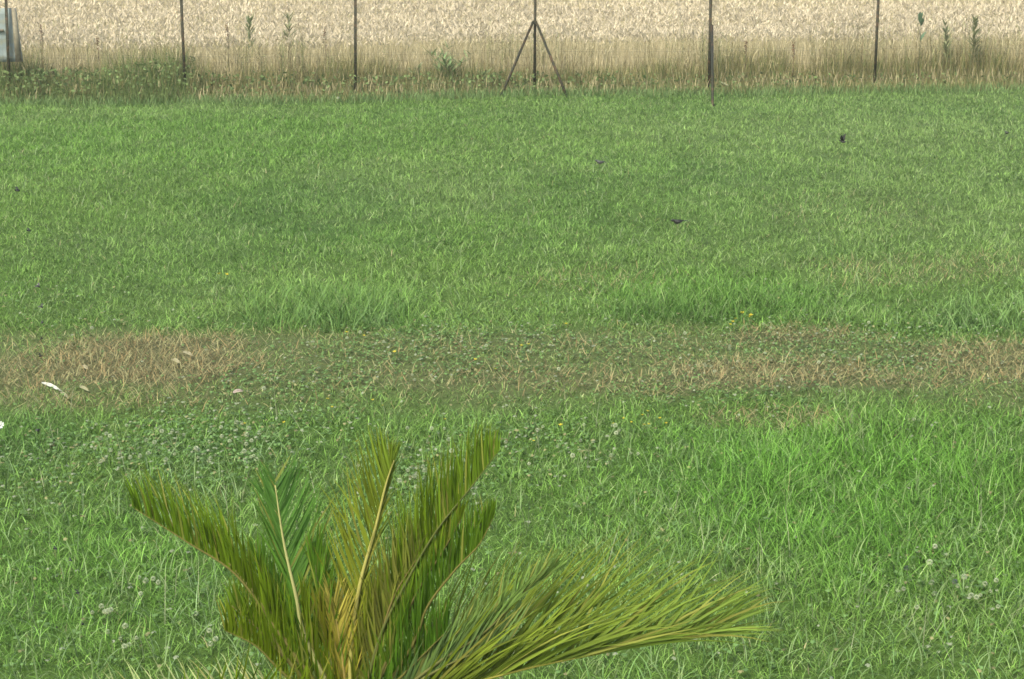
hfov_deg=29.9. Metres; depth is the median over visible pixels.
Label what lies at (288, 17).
tall weed
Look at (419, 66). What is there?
thistle
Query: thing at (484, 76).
thistle
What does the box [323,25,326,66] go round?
dock
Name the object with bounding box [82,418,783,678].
sago palm
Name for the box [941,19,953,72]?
lettuce weed
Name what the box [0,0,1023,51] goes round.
wheat ears
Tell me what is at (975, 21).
lettuce weed
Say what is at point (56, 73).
shrubby weed
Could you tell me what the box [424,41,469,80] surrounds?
thistle
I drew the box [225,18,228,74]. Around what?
dock
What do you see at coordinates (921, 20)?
lettuce weed
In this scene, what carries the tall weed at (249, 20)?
on the ground at (406, 368)
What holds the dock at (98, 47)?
on the ground at (406, 368)
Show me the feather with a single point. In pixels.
(50, 384)
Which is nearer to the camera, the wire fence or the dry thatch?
the dry thatch
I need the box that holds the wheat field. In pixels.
[1,0,1023,86]
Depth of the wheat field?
31.36 m
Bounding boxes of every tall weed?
[243,14,257,70]
[282,12,294,61]
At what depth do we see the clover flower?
7.89 m
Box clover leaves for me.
[0,275,1023,678]
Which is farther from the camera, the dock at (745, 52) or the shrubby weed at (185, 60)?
the dock at (745, 52)
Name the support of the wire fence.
on the ground at (406, 368)
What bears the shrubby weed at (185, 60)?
on the ground at (406, 368)
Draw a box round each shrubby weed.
[32,65,80,80]
[166,53,194,72]
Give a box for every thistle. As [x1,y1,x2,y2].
[408,62,422,80]
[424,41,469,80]
[472,68,493,84]
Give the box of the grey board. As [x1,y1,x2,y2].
[0,8,22,61]
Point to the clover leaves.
(188, 425)
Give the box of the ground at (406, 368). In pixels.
[0,0,1023,678]
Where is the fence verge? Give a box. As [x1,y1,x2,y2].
[0,35,1023,104]
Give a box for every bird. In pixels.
[670,219,687,227]
[839,134,848,142]
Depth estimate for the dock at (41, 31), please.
28.83 m
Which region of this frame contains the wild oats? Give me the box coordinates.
[6,8,1023,90]
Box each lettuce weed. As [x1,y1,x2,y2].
[916,12,925,74]
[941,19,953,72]
[965,14,982,74]
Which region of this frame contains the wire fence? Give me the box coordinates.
[0,0,1023,106]
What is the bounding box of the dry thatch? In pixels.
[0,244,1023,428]
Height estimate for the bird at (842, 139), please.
0.119 m
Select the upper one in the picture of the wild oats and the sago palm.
the wild oats
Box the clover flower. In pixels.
[122,623,128,637]
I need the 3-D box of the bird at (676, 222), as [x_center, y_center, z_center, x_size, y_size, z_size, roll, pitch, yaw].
[1.502,-1.051,17.345,0.167,0.083,0.044,-3,14,-14]
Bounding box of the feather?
[42,382,61,390]
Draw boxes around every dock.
[39,23,43,71]
[95,34,98,67]
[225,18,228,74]
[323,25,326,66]
[743,41,747,76]
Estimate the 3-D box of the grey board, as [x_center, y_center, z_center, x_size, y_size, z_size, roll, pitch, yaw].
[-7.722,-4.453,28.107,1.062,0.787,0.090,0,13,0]
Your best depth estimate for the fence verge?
29.22 m

